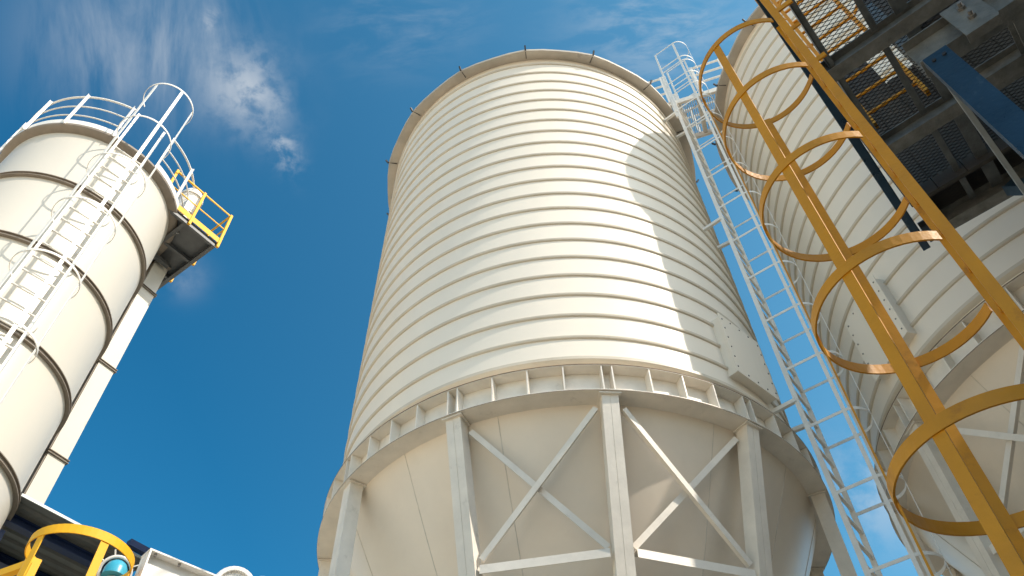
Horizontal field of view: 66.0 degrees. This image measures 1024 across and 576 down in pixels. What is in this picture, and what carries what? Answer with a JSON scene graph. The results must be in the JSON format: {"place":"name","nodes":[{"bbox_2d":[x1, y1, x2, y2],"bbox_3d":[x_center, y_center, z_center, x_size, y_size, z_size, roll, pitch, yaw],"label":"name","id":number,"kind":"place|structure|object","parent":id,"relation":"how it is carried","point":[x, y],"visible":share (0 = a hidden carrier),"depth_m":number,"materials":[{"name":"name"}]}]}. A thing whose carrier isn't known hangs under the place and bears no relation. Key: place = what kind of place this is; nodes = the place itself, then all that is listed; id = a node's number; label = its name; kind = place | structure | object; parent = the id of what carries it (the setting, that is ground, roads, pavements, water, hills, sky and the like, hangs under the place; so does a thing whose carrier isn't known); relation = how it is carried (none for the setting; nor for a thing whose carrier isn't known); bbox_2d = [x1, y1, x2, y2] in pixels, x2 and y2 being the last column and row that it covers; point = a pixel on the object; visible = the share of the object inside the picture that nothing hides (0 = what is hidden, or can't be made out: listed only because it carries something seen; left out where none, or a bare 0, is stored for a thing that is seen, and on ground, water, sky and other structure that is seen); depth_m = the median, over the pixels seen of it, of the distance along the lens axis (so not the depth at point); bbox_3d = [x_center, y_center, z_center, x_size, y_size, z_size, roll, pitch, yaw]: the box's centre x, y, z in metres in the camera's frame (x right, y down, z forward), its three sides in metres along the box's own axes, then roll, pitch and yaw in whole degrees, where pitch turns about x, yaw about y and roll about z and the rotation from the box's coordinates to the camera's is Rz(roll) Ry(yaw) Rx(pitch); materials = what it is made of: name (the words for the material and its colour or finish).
{"place":"outdoors","nodes":[
{"label":"outdoors","id":0,"kind":"place"},
{"bbox_2d":[0,493,149,575],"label":"shed","id":1,"kind":"structure","parent":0,"point":[65,554],"depth_m":10.40,"materials":[{"name":"metal"}]},
{"bbox_2d":[0,0,942,575],"label":"sky","id":2,"kind":"structure","parent":0,"point":[217,440],"materials":[{"name":"blue"}]},
{"label":"ground","id":3,"kind":"structure","parent":0,"visible":0},
{"bbox_2d":[0,524,134,575],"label":"cage ladder","id":4,"kind":"object","parent":3,"relation":"on","point":[29,565],"visible":1,"depth_m":5.54,"materials":[{"name":"yellow metal"}]},
{"bbox_2d":[0,94,194,528],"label":"silo","id":5,"kind":"object","parent":3,"relation":"on","point":[43,167],"visible":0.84,"depth_m":11.51,"materials":[{"name":"paint"}]},
{"bbox_2d":[21,260,170,503],"bbox_3d":[-6.600,1.380,12.579,0.345,5.817,0.348,-27,-56,19],"label":"duct","id":6,"kind":"object","parent":5,"relation":"attached to","point":[46,472],"visible":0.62,"depth_m":12.15,"materials":[{"name":"metal"}]},
{"bbox_2d":[0,83,193,405],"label":"cage ladder","id":7,"kind":"object","parent":5,"relation":"attached to","point":[14,327],"visible":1,"depth_m":10.94,"materials":[{"name":"white metal"}]},
{"bbox_2d":[150,169,232,289],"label":"platform","id":8,"kind":"structure","parent":5,"relation":"attached to","point":[192,244],"depth_m":14.56,"materials":[{"name":"yellow paint"}]},
{"bbox_2d":[178,188,202,222],"bbox_3d":[-6.100,-1.502,14.728,0.440,1.108,0.499,-2,-51,0],"label":"dust filter","id":9,"kind":"object","parent":8,"relation":"on","point":[195,195],"visible":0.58,"depth_m":14.74,"materials":[{"name":"white paint"}]},
{"bbox_2d":[97,549,137,575],"bbox_3d":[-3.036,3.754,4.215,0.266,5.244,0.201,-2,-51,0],"label":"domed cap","id":10,"kind":"object","parent":3,"relation":"on","point":[116,567],"visible":0.84,"depth_m":6.12,"materials":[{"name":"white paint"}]},
{"bbox_2d":[135,548,217,575],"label":"beam frame","id":11,"kind":"object","parent":3,"relation":"on","point":[153,562],"visible":1,"depth_m":6.05,"materials":[{"name":"white paint"}]},
{"bbox_2d":[216,566,251,575],"bbox_3d":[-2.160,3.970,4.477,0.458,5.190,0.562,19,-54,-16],"label":"motor","id":12,"kind":"object","parent":11,"relation":"on","point":[234,571],"visible":1,"depth_m":6.35,"materials":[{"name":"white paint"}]},
{"bbox_2d":[317,45,856,575],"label":"silo","id":13,"kind":"object","parent":3,"relation":"on","point":[563,369],"visible":0.98,"depth_m":8.71,"materials":[{"name":"white paint"}]},
{"bbox_2d":[649,56,727,138],"bbox_3d":[3.627,-3.695,15.714,3.100,1.224,0.910,-16,-53,11],"label":"footbridge","id":14,"kind":"object","parent":13,"relation":"on","point":[706,131],"visible":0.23,"depth_m":15.38,"materials":[{"name":"white paint"}]},
{"bbox_2d":[654,41,952,575],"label":"cage ladder","id":15,"kind":"object","parent":13,"relation":"attached to","point":[806,425],"visible":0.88,"depth_m":9.39,"materials":[{"name":"white metal"}]},
{"label":"road","id":16,"kind":"structure","parent":0,"visible":0},
{"bbox_2d":[711,0,1023,575],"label":"silo","id":17,"kind":"object","parent":16,"relation":"on","point":[931,298],"visible":0.52,"depth_m":8.86,"materials":[{"name":"white paint"}]},
{"bbox_2d":[756,0,1023,250],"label":"steel platform","id":18,"kind":"structure","parent":16,"relation":"on","point":[954,141],"depth_m":6.06,"materials":[{"name":"blue paint"}]},
{"bbox_2d":[771,0,930,128],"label":"cage ladder","id":19,"kind":"object","parent":18,"relation":"attached to","point":[797,30],"visible":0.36,"depth_m":7.42,"materials":[{"name":"metal"}]},
{"bbox_2d":[698,0,1023,575],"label":"cage ladder","id":20,"kind":"object","parent":18,"relation":"attached to","point":[998,525],"visible":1,"depth_m":3.26,"materials":[{"name":"yellow metal"}]}
]}

